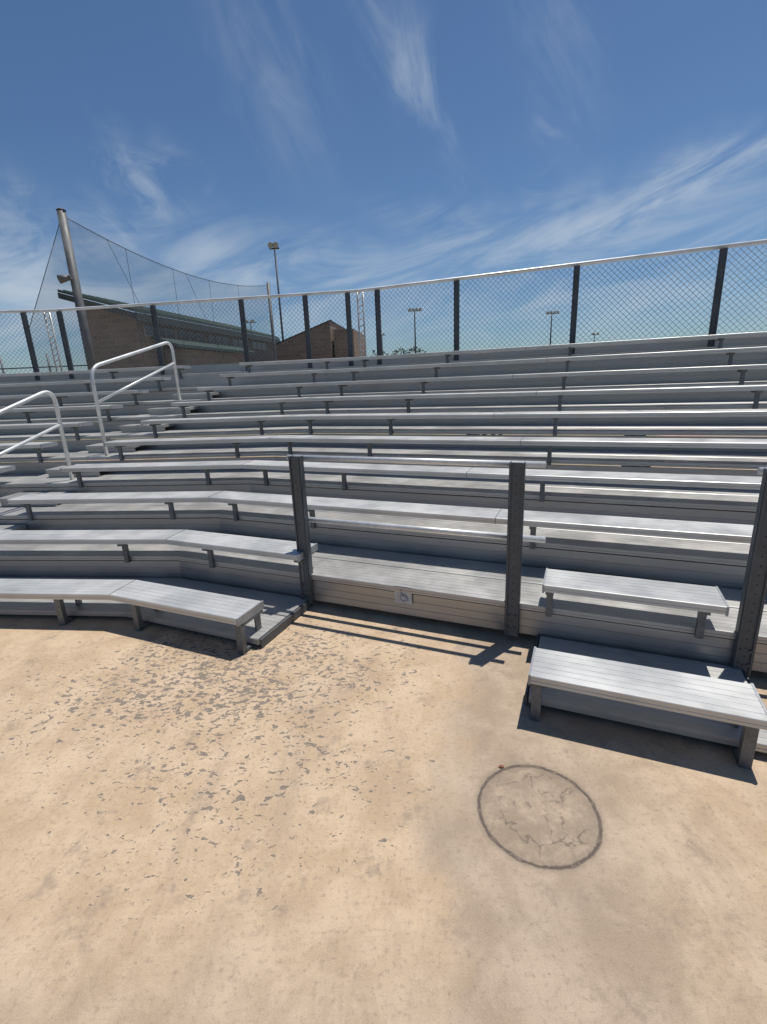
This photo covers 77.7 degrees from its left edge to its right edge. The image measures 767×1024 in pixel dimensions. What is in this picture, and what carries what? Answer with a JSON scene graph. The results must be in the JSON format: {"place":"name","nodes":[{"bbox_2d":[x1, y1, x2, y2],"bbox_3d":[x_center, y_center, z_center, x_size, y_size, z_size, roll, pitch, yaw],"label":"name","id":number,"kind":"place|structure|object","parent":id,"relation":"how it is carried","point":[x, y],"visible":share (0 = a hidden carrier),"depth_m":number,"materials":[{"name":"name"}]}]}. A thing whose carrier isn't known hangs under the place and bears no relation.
{"place":"outdoors","nodes":[
{"label":"outdoors","id":0,"kind":"place"},
{"bbox_2d":[84,305,271,421],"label":"walls","id":1,"kind":"structure","parent":0,"point":[147,356],"depth_m":19.80,"materials":[{"name":"brown brick"}]},
{"bbox_2d":[57,289,278,353],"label":"roof","id":2,"kind":"structure","parent":1,"relation":"on","point":[114,302],"depth_m":22.11,"materials":[{"name":"grey metal"}]},
{"bbox_2d":[57,292,279,342],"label":"fascia","id":3,"kind":"structure","parent":2,"relation":"attached to","point":[121,311],"depth_m":21.05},
{"bbox_2d":[122,324,265,420],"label":"windows","id":4,"kind":"structure","parent":1,"relation":"attached to","point":[193,338],"depth_m":23.32,"materials":[{"name":"grey glass"}]},
{"bbox_2d":[142,323,266,349],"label":"window frames","id":5,"kind":"structure","parent":4,"relation":"attached to","point":[204,338],"depth_m":24.15,"materials":[{"name":"metal"}]},
{"bbox_2d":[271,321,342,360],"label":"raking wall","id":6,"kind":"structure","parent":0,"point":[298,341],"depth_m":27.77,"materials":[{"name":"brown brick"}]},
{"bbox_2d":[269,320,344,347],"bbox_3d":[-4.695,-11.042,30.127,3.930,1.290,5.871,-1,16,5],"label":"coping","id":7,"kind":"object","parent":6,"relation":"on","point":[310,329],"visible":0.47,"depth_m":27.80,"materials":[{"name":"metal"}]},
{"bbox_2d":[333,329,364,357],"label":"end wall","id":8,"kind":"structure","parent":0,"point":[342,343],"depth_m":27.68,"materials":[{"name":"brown brick"}]},
{"bbox_2d":[0,409,715,462],"bbox_3d":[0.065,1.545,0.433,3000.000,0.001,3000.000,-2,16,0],"label":"ground","id":9,"kind":"structure","parent":0,"point":[359,433],"depth_m":15.72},
{"bbox_2d":[0,353,85,373],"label":"distant bleachers","id":10,"kind":"object","parent":9,"relation":"on","point":[2,367],"visible":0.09,"depth_m":25.22,"materials":[{"name":"grey metal"}]},
{"bbox_2d":[29,208,276,421],"bbox_3d":[-6.415,-5.708,16.407,0.531,5.850,11.526,2,16,17],"label":"backstop netting","id":11,"kind":"object","parent":9,"relation":"on","point":[72,276],"visible":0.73,"depth_m":11.86,"materials":[{"name":"grey metal"}]},
{"bbox_2d":[164,349,244,365],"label":"wing wall","id":12,"kind":"structure","parent":9,"relation":"on","point":[205,359],"depth_m":22.28,"materials":[{"name":"brown brick"}]},
{"bbox_2d":[268,242,283,339],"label":"floodlight pole","id":13,"kind":"object","parent":9,"relation":"on","point":[272,245],"visible":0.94,"depth_m":45.42,"materials":[{"name":"metal"}]},
{"bbox_2d":[0,435,766,1023],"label":"concrete pad","id":14,"kind":"object","parent":9,"relation":"on","point":[322,813],"visible":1,"depth_m":1.72,"materials":[{"name":"beige concrete"}]},
{"bbox_2d":[0,331,766,769],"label":"bleachers","id":15,"kind":"object","parent":14,"relation":"on","point":[644,635],"visible":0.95,"depth_m":4.10,"materials":[{"name":"metal"}]},
{"bbox_2d":[0,390,73,479],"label":"handrail","id":16,"kind":"object","parent":15,"relation":"on","point":[59,425],"visible":0.93,"depth_m":5.06,"materials":[{"name":"silver metal"}]},
{"bbox_2d":[90,341,184,455],"bbox_3d":[-3.237,-1.582,6.389,0.110,1.420,1.717,1,16,12],"label":"handrail","id":17,"kind":"object","parent":15,"relation":"on","point":[94,391],"visible":0.98,"depth_m":5.98,"materials":[{"name":"silver metal"}]},
{"bbox_2d":[0,239,766,391],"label":"chain link fence","id":18,"kind":"object","parent":15,"relation":"on","point":[718,284],"visible":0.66,"depth_m":8.19,"materials":[{"name":"metal"}]},
{"bbox_2d":[394,585,411,604],"bbox_3d":[0.131,0.556,3.186,0.125,0.125,0.009,4,17,22],"label":"wheelchair sign","id":19,"kind":"object","parent":15,"relation":"attached to","point":[403,597],"visible":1,"depth_m":3.19,"materials":[{"name":"grey metal"}]},
{"bbox_2d":[287,455,766,674],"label":"guardrail","id":20,"kind":"object","parent":15,"relation":"on","point":[751,605],"visible":1,"depth_m":2.78,"materials":[{"name":"black metal"}]},
{"bbox_2d":[372,346,425,355],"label":"distant trees","id":21,"kind":"object","parent":9,"relation":"on","point":[412,350],"visible":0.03,"depth_m":91.43,"materials":[{"name":"green plant"}]},
{"bbox_2d":[408,308,421,352],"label":"floodlight pole","id":22,"kind":"object","parent":9,"relation":"on","point":[419,309],"visible":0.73,"depth_m":84.12,"materials":[{"name":"metal"}]},
{"bbox_2d":[547,311,558,344],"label":"floodlight pole","id":23,"kind":"object","parent":9,"relation":"on","point":[553,312],"visible":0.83,"depth_m":93.44,"materials":[{"name":"metal"}]},
{"bbox_2d":[0,0,766,373],"label":"sky","id":24,"kind":"structure","parent":0,"point":[378,143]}
]}

